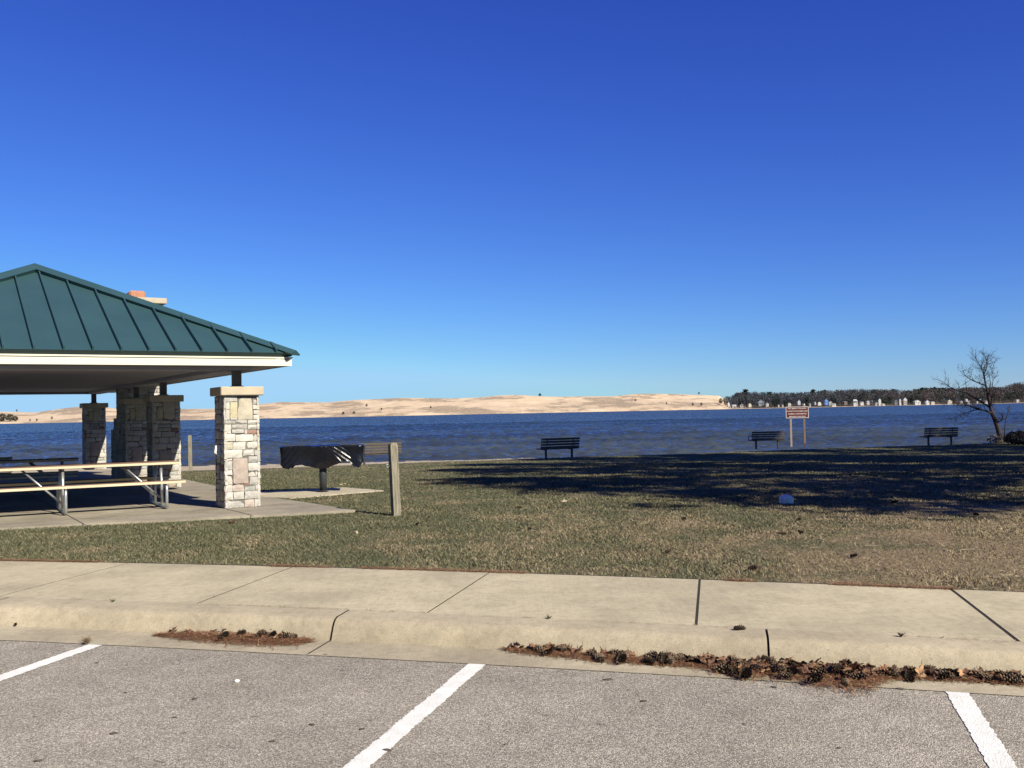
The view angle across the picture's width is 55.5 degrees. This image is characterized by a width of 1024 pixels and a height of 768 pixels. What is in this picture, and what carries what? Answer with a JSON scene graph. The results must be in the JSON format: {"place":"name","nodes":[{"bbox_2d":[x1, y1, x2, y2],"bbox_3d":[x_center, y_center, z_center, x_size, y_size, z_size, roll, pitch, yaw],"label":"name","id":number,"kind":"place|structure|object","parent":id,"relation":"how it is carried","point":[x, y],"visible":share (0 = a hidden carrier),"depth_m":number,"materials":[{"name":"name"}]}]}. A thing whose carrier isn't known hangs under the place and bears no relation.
{"place":"outdoors","nodes":[
{"label":"outdoors","id":0,"kind":"place"},
{"bbox_2d":[0,458,533,472],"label":"beach","id":1,"kind":"structure","parent":0,"point":[197,468],"depth_m":49.16,"materials":[{"name":"sand"}]},
{"bbox_2d":[188,435,191,470],"bbox_3d":[-12.430,2.743,37.575,0.137,1.530,0.139,-1,-2,-10],"label":"wooden post","id":2,"kind":"object","parent":1,"relation":"on","point":[190,452],"visible":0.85,"depth_m":37.51,"materials":[{"name":"brown wood"}]},
{"bbox_2d":[931,347,1003,442],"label":"bare tree","id":3,"kind":"object","parent":1,"relation":"on","point":[989,399],"visible":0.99,"depth_m":53.16,"materials":[{"name":"brown plant"}]},
{"bbox_2d":[0,640,1023,767],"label":"parking lot","id":4,"kind":"structure","parent":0,"point":[73,711],"depth_m":5.25,"materials":[{"name":"asphalt"}]},
{"bbox_2d":[0,644,100,680],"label":"parking line","id":5,"kind":"object","parent":4,"relation":"on","point":[18,671],"visible":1,"depth_m":6.64,"materials":[{"name":"white paint"}]},
{"bbox_2d":[0,598,769,655],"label":"curb joint","id":6,"kind":"object","parent":4,"relation":"on","point":[768,645],"visible":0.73,"depth_m":6.54,"materials":[{"name":"concrete"}]},
{"bbox_2d":[0,597,1023,675],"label":"kerb","id":7,"kind":"structure","parent":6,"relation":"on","point":[477,631],"depth_m":6.81,"materials":[{"name":"concrete"}]},
{"bbox_2d":[734,624,745,630],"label":"pine cone","id":8,"kind":"object","parent":7,"relation":"on","point":[738,627],"visible":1,"depth_m":6.52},
{"bbox_2d":[45,627,770,678],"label":"joint bed","id":9,"kind":"object","parent":4,"relation":"on","point":[330,640],"visible":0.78,"depth_m":6.84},
{"bbox_2d":[0,626,1023,695],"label":"gutter","id":10,"kind":"object","parent":9,"relation":"on","point":[360,650],"visible":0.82,"depth_m":6.67,"materials":[{"name":"concrete"}]},
{"bbox_2d":[82,637,92,643],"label":"weed tuft","id":11,"kind":"object","parent":10,"relation":"on","point":[85,640],"visible":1,"depth_m":7.15,"materials":[{"name":"brown plant"}]},
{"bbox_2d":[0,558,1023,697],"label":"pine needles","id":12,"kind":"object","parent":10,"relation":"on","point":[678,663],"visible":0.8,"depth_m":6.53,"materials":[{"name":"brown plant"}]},
{"bbox_2d":[216,632,228,639],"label":"pine cone","id":13,"kind":"object","parent":12,"relation":"on","point":[220,636],"visible":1,"depth_m":7.14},
{"bbox_2d":[235,629,245,637],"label":"pine cone","id":14,"kind":"object","parent":12,"relation":"on","point":[239,633],"visible":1,"depth_m":7.23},
{"bbox_2d":[256,629,267,636],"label":"pine cone","id":15,"kind":"object","parent":12,"relation":"on","point":[260,632],"visible":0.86,"depth_m":7.20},
{"bbox_2d":[267,630,276,638],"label":"pine cone","id":16,"kind":"object","parent":12,"relation":"on","point":[273,633],"visible":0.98,"depth_m":7.16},
{"bbox_2d":[278,632,289,639],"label":"pine cone","id":17,"kind":"object","parent":12,"relation":"on","point":[283,635],"visible":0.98,"depth_m":7.11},
{"bbox_2d":[287,632,297,638],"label":"pine cone","id":18,"kind":"object","parent":12,"relation":"on","point":[291,635],"visible":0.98,"depth_m":7.10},
{"bbox_2d":[533,644,545,653],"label":"pine cone","id":19,"kind":"object","parent":12,"relation":"on","point":[540,649],"visible":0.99,"depth_m":6.56,"materials":[{"name":"plant"}]},
{"bbox_2d":[543,648,552,655],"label":"pine cone","id":20,"kind":"object","parent":12,"relation":"on","point":[549,651],"visible":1,"depth_m":6.51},
{"bbox_2d":[555,644,565,651],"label":"pine cone","id":21,"kind":"object","parent":12,"relation":"on","point":[562,649],"visible":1,"depth_m":6.55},
{"bbox_2d":[559,643,568,651],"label":"pine cone","id":22,"kind":"object","parent":12,"relation":"on","point":[563,646],"visible":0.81,"depth_m":6.58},
{"bbox_2d":[587,648,596,655],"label":"pine cone","id":23,"kind":"object","parent":12,"relation":"on","point":[592,652],"visible":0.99,"depth_m":6.42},
{"bbox_2d":[593,653,604,661],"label":"pine cone","id":24,"kind":"object","parent":12,"relation":"on","point":[599,657],"visible":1,"depth_m":6.32,"materials":[{"name":"plant"}]},
{"bbox_2d":[607,649,618,655],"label":"pine cone","id":25,"kind":"object","parent":12,"relation":"on","point":[614,651],"visible":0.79,"depth_m":6.46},
{"bbox_2d":[616,653,626,663],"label":"pine cone","id":26,"kind":"object","parent":12,"relation":"on","point":[621,658],"visible":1,"depth_m":6.26,"materials":[{"name":"plant"}]},
{"bbox_2d":[615,650,629,659],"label":"pine cone","id":27,"kind":"object","parent":12,"relation":"on","point":[623,652],"visible":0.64,"depth_m":6.34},
{"bbox_2d":[643,656,656,664],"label":"pine cone","id":28,"kind":"object","parent":12,"relation":"on","point":[649,660],"visible":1,"depth_m":6.23,"materials":[{"name":"plant"}]},
{"bbox_2d":[644,650,657,656],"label":"pine cone","id":29,"kind":"object","parent":12,"relation":"on","point":[654,652],"visible":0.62,"depth_m":6.39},
{"bbox_2d":[651,654,661,662],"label":"pine cone","id":30,"kind":"object","parent":12,"relation":"on","point":[656,658],"visible":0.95,"depth_m":6.26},
{"bbox_2d":[660,654,667,664],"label":"pine cone","id":31,"kind":"object","parent":12,"relation":"on","point":[663,659],"visible":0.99,"depth_m":6.22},
{"bbox_2d":[666,655,674,665],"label":"pine cone","id":32,"kind":"object","parent":12,"relation":"on","point":[670,660],"visible":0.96,"depth_m":6.21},
{"bbox_2d":[666,651,677,660],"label":"pine cone","id":33,"kind":"object","parent":12,"relation":"on","point":[671,653],"visible":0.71,"depth_m":6.28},
{"bbox_2d":[677,653,684,660],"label":"pine cone","id":34,"kind":"object","parent":12,"relation":"on","point":[681,657],"visible":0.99,"depth_m":6.26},
{"bbox_2d":[688,655,699,664],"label":"pine cone","id":35,"kind":"object","parent":12,"relation":"on","point":[695,660],"visible":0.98,"depth_m":6.22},
{"bbox_2d":[707,658,714,666],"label":"dry leaf","id":36,"kind":"object","parent":12,"relation":"on","point":[710,663],"visible":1,"depth_m":6.13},
{"bbox_2d":[714,663,728,673],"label":"pine cone","id":37,"kind":"object","parent":12,"relation":"on","point":[718,667],"visible":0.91,"depth_m":6.00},
{"bbox_2d":[722,662,731,672],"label":"pine cone","id":38,"kind":"object","parent":12,"relation":"on","point":[726,668],"visible":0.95,"depth_m":5.98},
{"bbox_2d":[727,655,739,664],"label":"pine cone","id":39,"kind":"object","parent":12,"relation":"on","point":[730,657],"visible":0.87,"depth_m":6.14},
{"bbox_2d":[728,664,739,677],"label":"pine cone","id":40,"kind":"object","parent":12,"relation":"on","point":[733,669],"visible":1,"depth_m":5.93,"materials":[{"name":"plant"}]},
{"bbox_2d":[734,659,746,667],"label":"pine cone","id":41,"kind":"object","parent":12,"relation":"on","point":[742,662],"visible":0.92,"depth_m":6.07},
{"bbox_2d":[749,663,764,671],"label":"pine cone","id":42,"kind":"object","parent":12,"relation":"on","point":[753,667],"visible":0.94,"depth_m":5.99,"materials":[{"name":"plant"}]},
{"bbox_2d":[760,654,768,663],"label":"pine cone","id":43,"kind":"object","parent":12,"relation":"on","point":[763,656],"visible":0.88,"depth_m":6.14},
{"bbox_2d":[767,656,778,664],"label":"pine cone","id":44,"kind":"object","parent":12,"relation":"on","point":[772,660],"visible":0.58,"depth_m":6.09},
{"bbox_2d":[771,663,785,673],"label":"pine cone","id":45,"kind":"object","parent":12,"relation":"on","point":[779,667],"visible":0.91,"depth_m":5.92,"materials":[{"name":"plant"}]},
{"bbox_2d":[779,671,792,677],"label":"pine cone","id":46,"kind":"object","parent":12,"relation":"on","point":[785,674],"visible":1,"depth_m":5.82,"materials":[{"name":"plant"}]},
{"bbox_2d":[785,666,797,676],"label":"pine cone","id":47,"kind":"object","parent":12,"relation":"on","point":[793,670],"visible":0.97,"depth_m":5.86,"materials":[{"name":"plant"}]},
{"bbox_2d":[786,659,798,666],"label":"pine cone","id":48,"kind":"object","parent":12,"relation":"on","point":[791,662],"visible":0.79,"depth_m":6.02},
{"bbox_2d":[796,664,812,668],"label":"dry leaf","id":49,"kind":"object","parent":12,"relation":"on","point":[810,665],"visible":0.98,"depth_m":5.92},
{"bbox_2d":[799,667,814,672],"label":"dry leaf","id":50,"kind":"object","parent":12,"relation":"on","point":[804,669],"visible":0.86,"depth_m":5.86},
{"bbox_2d":[806,672,823,683],"bbox_3d":[1.784,1.735,5.739,0.130,0.065,0.065,1,1,-36],"label":"pine cone","id":51,"kind":"object","parent":12,"relation":"on","point":[815,677],"visible":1,"depth_m":5.73,"materials":[{"name":"plant"}]},
{"bbox_2d":[811,667,826,675],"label":"pine cone","id":52,"kind":"object","parent":12,"relation":"on","point":[823,671],"visible":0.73,"depth_m":5.84,"materials":[{"name":"plant"}]},
{"bbox_2d":[830,663,844,675],"bbox_3d":[1.958,1.717,5.835,0.064,0.064,0.128,-9,12,-15],"label":"pine cone","id":53,"kind":"object","parent":12,"relation":"on","point":[837,668],"visible":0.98,"depth_m":5.84,"materials":[{"name":"plant"}]},
{"bbox_2d":[836,674,853,679],"bbox_3d":[1.962,1.726,5.729,0.110,0.021,0.059,13,-24,-6],"label":"dry leaf","id":54,"kind":"object","parent":12,"relation":"on","point":[840,676],"visible":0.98,"depth_m":5.72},
{"bbox_2d":[841,677,849,686],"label":"pine cone","id":55,"kind":"object","parent":12,"relation":"on","point":[845,681],"visible":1,"depth_m":5.65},
{"bbox_2d":[843,665,851,675],"bbox_3d":[2.001,1.718,5.798,0.060,0.022,0.118,13,26,10],"label":"dry leaf","id":56,"kind":"object","parent":12,"relation":"on","point":[848,668],"visible":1,"depth_m":5.82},
{"bbox_2d":[844,669,854,676],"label":"pine cone","id":57,"kind":"object","parent":12,"relation":"on","point":[850,671],"visible":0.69,"depth_m":5.80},
{"bbox_2d":[848,661,866,667],"bbox_3d":[2.115,1.719,5.946,0.143,0.075,0.025,-7,39,17],"label":"dry leaf","id":58,"kind":"object","parent":12,"relation":"on","point":[854,664],"visible":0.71,"depth_m":5.94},
{"bbox_2d":[849,672,867,681],"bbox_3d":[2.045,1.729,5.747,0.117,0.059,0.059,0,7,8],"label":"pine cone","id":59,"kind":"object","parent":12,"relation":"on","point":[857,676],"visible":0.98,"depth_m":5.74,"materials":[{"name":"plant"}]},
{"bbox_2d":[855,662,869,671],"bbox_3d":[2.101,1.719,5.893,0.156,0.029,0.076,-31,-59,35],"label":"dry leaf","id":60,"kind":"object","parent":12,"relation":"on","point":[858,666],"visible":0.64,"depth_m":5.88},
{"bbox_2d":[876,668,892,677],"bbox_3d":[2.228,1.732,5.822,0.109,0.059,0.058,-3,27,-7],"label":"pine cone","id":61,"kind":"object","parent":12,"relation":"on","point":[885,673],"visible":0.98,"depth_m":5.81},
{"bbox_2d":[892,664,899,678],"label":"pine cone","id":62,"kind":"object","parent":12,"relation":"on","point":[896,673],"visible":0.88,"depth_m":5.81,"materials":[{"name":"plant"}]},
{"bbox_2d":[904,668,915,682],"bbox_3d":[2.363,1.733,5.774,0.072,0.066,0.133,8,15,15],"label":"pine cone","id":63,"kind":"object","parent":12,"relation":"on","point":[910,674],"visible":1,"depth_m":5.76,"materials":[{"name":"plant"}]},
{"bbox_2d":[915,662,926,679],"bbox_3d":[2.451,1.711,5.827,0.073,0.024,0.141,-8,30,28],"label":"dry leaf","id":64,"kind":"object","parent":12,"relation":"on","point":[921,674],"visible":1,"depth_m":5.83,"materials":[{"name":"plant"}]},
{"bbox_2d":[926,668,936,674],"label":"dry leaf","id":65,"kind":"object","parent":12,"relation":"on","point":[929,671],"visible":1,"depth_m":5.79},
{"bbox_2d":[924,664,939,671],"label":"pine cone","id":66,"kind":"object","parent":12,"relation":"on","point":[928,666],"visible":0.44,"depth_m":5.88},
{"bbox_2d":[934,669,947,678],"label":"pine cone","id":67,"kind":"object","parent":12,"relation":"on","point":[937,672],"visible":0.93,"depth_m":5.76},
{"bbox_2d":[937,668,953,680],"bbox_3d":[2.572,1.727,5.770,0.135,0.073,0.073,-3,-5,-37],"label":"pine cone","id":68,"kind":"object","parent":12,"relation":"on","point":[942,676],"visible":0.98,"depth_m":5.75,"materials":[{"name":"plant"}]},
{"bbox_2d":[948,671,955,680],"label":"pine cone","id":69,"kind":"object","parent":12,"relation":"on","point":[951,676],"visible":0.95,"depth_m":5.74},
{"bbox_2d":[950,669,959,676],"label":"pine cone","id":70,"kind":"object","parent":12,"relation":"on","point":[955,673],"visible":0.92,"depth_m":5.77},
{"bbox_2d":[957,668,966,679],"bbox_3d":[2.671,1.722,5.757,0.057,0.019,0.110,-1,33,-17],"label":"dry leaf","id":71,"kind":"object","parent":12,"relation":"on","point":[960,673],"visible":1,"depth_m":5.77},
{"bbox_2d":[953,666,975,677],"bbox_3d":[2.705,1.719,5.802,0.146,0.023,0.067,15,31,21],"label":"dry leaf","id":72,"kind":"object","parent":12,"relation":"on","point":[966,670],"visible":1,"depth_m":5.81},
{"bbox_2d":[968,668,982,676],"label":"pine cone","id":73,"kind":"object","parent":12,"relation":"on","point":[976,671],"visible":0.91,"depth_m":5.78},
{"bbox_2d":[978,673,991,680],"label":"pine cone","id":74,"kind":"object","parent":12,"relation":"on","point":[986,676],"visible":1,"depth_m":5.70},
{"bbox_2d":[986,669,995,681],"bbox_3d":[2.809,1.709,5.707,0.048,0.105,0.016,32,-24,38],"label":"dry leaf","id":75,"kind":"object","parent":12,"relation":"on","point":[992,674],"visible":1,"depth_m":5.71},
{"bbox_2d":[999,669,1013,674],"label":"dry leaf","id":76,"kind":"object","parent":12,"relation":"on","point":[1006,672],"visible":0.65,"depth_m":5.71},
{"bbox_2d":[998,674,1021,684],"bbox_3d":[2.892,1.717,5.653,0.128,0.064,0.064,11,-25,26],"label":"pine cone","id":77,"kind":"object","parent":12,"relation":"on","point":[1013,680],"visible":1,"depth_m":5.63,"materials":[{"name":"plant"}]},
{"bbox_2d":[1008,672,1018,677],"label":"pine cone","id":78,"kind":"object","parent":12,"relation":"on","point":[1011,675],"visible":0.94,"depth_m":5.65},
{"bbox_2d":[1010,670,1023,680],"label":"pine cone","id":79,"kind":"object","parent":12,"relation":"on","point":[1020,675],"visible":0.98,"depth_m":5.65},
{"bbox_2d":[343,664,485,767],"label":"parking line","id":80,"kind":"object","parent":4,"relation":"on","point":[373,752],"visible":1,"depth_m":5.21,"materials":[{"name":"white paint"}]},
{"bbox_2d":[738,667,751,680],"bbox_3d":[1.413,1.755,5.886,0.074,0.074,0.136,5,4,29],"label":"pine cone","id":81,"kind":"object","parent":4,"relation":"on","point":[745,673],"visible":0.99,"depth_m":5.87,"materials":[{"name":"plant"}]},
{"bbox_2d":[945,691,1016,767],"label":"parking line","id":82,"kind":"object","parent":4,"relation":"on","point":[992,749],"visible":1,"depth_m":4.84,"materials":[{"name":"white paint"}]},
{"bbox_2d":[0,560,1023,641],"bbox_3d":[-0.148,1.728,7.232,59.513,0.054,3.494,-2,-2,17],"label":"sidewalk","id":83,"kind":"structure","parent":0,"point":[833,608],"depth_m":7.87,"materials":[{"name":"concrete"}]},
{"bbox_2d":[0,442,1023,591],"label":"lawn","id":84,"kind":"structure","parent":0,"point":[905,563],"depth_m":13.10,"materials":[{"name":"plant"}]},
{"bbox_2d":[0,470,354,529],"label":"concrete slab","id":85,"kind":"structure","parent":84,"relation":"on","point":[122,504],"depth_m":16.85,"materials":[{"name":"concrete"}]},
{"bbox_2d":[0,457,12,473],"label":"picnic table","id":86,"kind":"object","parent":85,"relation":"on","point":[6,458],"visible":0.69,"depth_m":21.47,"materials":[{"name":"paint"}]},
{"bbox_2d":[0,457,78,485],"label":"picnic table","id":87,"kind":"object","parent":85,"relation":"on","point":[42,473],"visible":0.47,"depth_m":19.67,"materials":[{"name":"paint"}]},
{"bbox_2d":[0,460,185,514],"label":"picnic table","id":88,"kind":"object","parent":85,"relation":"on","point":[60,488],"visible":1,"depth_m":16.43,"materials":[{"name":"paint"}]},
{"bbox_2d":[0,263,299,508],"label":"picnic pavilion","id":89,"kind":"structure","parent":85,"relation":"on","point":[137,352],"depth_m":16.44,"materials":[{"name":"green metal"}]},
{"bbox_2d":[12,481,301,527],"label":"slab joints","id":90,"kind":"object","parent":85,"relation":"on","point":[128,515],"visible":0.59,"depth_m":16.80,"materials":[{"name":"concrete"}]},
{"bbox_2d":[260,487,382,498],"bbox_3d":[-4.136,2.222,19.581,2.291,0.119,2.306,0,-2,-40],"label":"grill pad","id":91,"kind":"object","parent":84,"relation":"on","point":[294,494],"visible":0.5,"depth_m":19.35,"materials":[{"name":"concrete"}]},
{"bbox_2d":[286,443,357,491],"bbox_3d":[-3.797,1.687,19.535,1.400,0.955,0.440,-1,-2,-6],"label":"park grill","id":92,"kind":"object","parent":91,"relation":"on","point":[323,480],"visible":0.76,"depth_m":19.47,"materials":[{"name":"black metal"}]},
{"bbox_2d":[279,444,364,468],"bbox_3d":[-3.805,1.454,19.543,1.687,0.482,0.610,-1,-2,-6],"label":"plastic cover","id":93,"kind":"object","parent":92,"relation":"on","point":[319,456],"visible":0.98,"depth_m":19.29,"materials":[{"name":"black"}]},
{"bbox_2d":[358,442,400,464],"bbox_3d":[-5.468,2.872,39.959,1.794,0.922,0.626,-1,-2,-14],"label":"park bench","id":94,"kind":"object","parent":84,"relation":"on","point":[382,450],"visible":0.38,"depth_m":39.71,"materials":[{"name":"grey wood"}]},
{"bbox_2d":[386,443,400,515],"bbox_3d":[-1.814,1.554,14.825,0.188,1.315,0.128,-3,-1,-29],"label":"wooden post","id":95,"kind":"object","parent":84,"relation":"on","point":[393,464],"visible":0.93,"depth_m":14.79,"materials":[{"name":"brown wood"}]},
{"bbox_2d":[536,437,579,458],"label":"park bench","id":96,"kind":"object","parent":84,"relation":"on","point":[553,445],"visible":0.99,"depth_m":42.35,"materials":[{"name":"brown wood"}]},
{"bbox_2d":[748,564,758,570],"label":"pine cone","id":97,"kind":"object","parent":84,"relation":"on","point":[754,566],"visible":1,"depth_m":9.15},
{"bbox_2d":[748,431,784,448],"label":"park bench","id":98,"kind":"object","parent":84,"relation":"on","point":[757,437],"visible":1,"depth_m":50.08,"materials":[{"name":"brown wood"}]},
{"bbox_2d":[779,495,793,503],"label":"marker block","id":99,"kind":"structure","parent":84,"relation":"on","point":[785,499],"depth_m":15.22,"materials":[{"name":"stone"}]},
{"bbox_2d":[786,405,808,446],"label":"lakeside sign","id":100,"kind":"object","parent":84,"relation":"on","point":[797,412],"visible":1,"depth_m":54.00,"materials":[{"name":"wood"}]},
{"bbox_2d":[919,427,958,444],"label":"park bench","id":101,"kind":"object","parent":84,"relation":"on","point":[934,432],"visible":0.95,"depth_m":51.06,"materials":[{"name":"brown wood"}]},
{"bbox_2d":[987,434,1002,442],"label":"bush","id":102,"kind":"object","parent":84,"relation":"on","point":[995,439],"visible":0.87,"depth_m":51.75,"materials":[{"name":"plant"}]},
{"bbox_2d":[1004,401,1012,442],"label":"sapling","id":103,"kind":"object","parent":84,"relation":"on","point":[1006,418],"visible":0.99,"depth_m":52.60,"materials":[{"name":"brown plant"}]},
{"bbox_2d":[1002,430,1023,444],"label":"bush","id":104,"kind":"object","parent":84,"relation":"on","point":[1011,437],"visible":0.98,"depth_m":49.95,"materials":[{"name":"plant"}]},
{"bbox_2d":[0,403,1023,467],"bbox_3d":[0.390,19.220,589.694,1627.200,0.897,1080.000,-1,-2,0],"label":"lake water","id":105,"kind":"structure","parent":0,"point":[486,436],"depth_m":120.98,"materials":[{"name":"liquid"}]},
{"bbox_2d":[0,394,1023,423],"bbox_3d":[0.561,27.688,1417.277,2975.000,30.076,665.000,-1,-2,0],"label":"dunes","id":106,"kind":"structure","parent":0,"point":[505,404],"depth_m":1193.59,"materials":[{"name":"sand"}]},
{"bbox_2d":[0,413,5,420],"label":"evergreen tree","id":107,"kind":"object","parent":106,"relation":"on","point":[2,418],"visible":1,"depth_m":1118.25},
{"bbox_2d":[6,414,13,420],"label":"evergreen tree","id":108,"kind":"object","parent":106,"relation":"on","point":[9,417],"visible":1,"depth_m":1116.92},
{"bbox_2d":[757,400,763,405],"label":"house","id":109,"kind":"structure","parent":106,"relation":"on","point":[759,402],"depth_m":1118.82,"materials":[{"name":"grey"}]},
{"bbox_2d":[902,397,906,404],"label":"house","id":110,"kind":"structure","parent":106,"relation":"on","point":[904,399],"depth_m":1119.67,"materials":[{"name":"white"}]},
{"bbox_2d":[913,400,920,404],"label":"house","id":111,"kind":"structure","parent":106,"relation":"on","point":[916,402],"depth_m":1118.74,"materials":[{"name":"white"}]},
{"bbox_2d":[0,0,1023,411],"label":"sky","id":112,"kind":"structure","parent":0,"point":[404,198],"materials":[{"name":"blue"}]},
{"bbox_2d":[725,382,1023,408],"bbox_3d":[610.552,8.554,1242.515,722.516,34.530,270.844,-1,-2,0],"label":"woods","id":113,"kind":"object","parent":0,"point":[1014,391],"visible":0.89,"depth_m":1156.27,"materials":[{"name":"green plant"}]}
]}

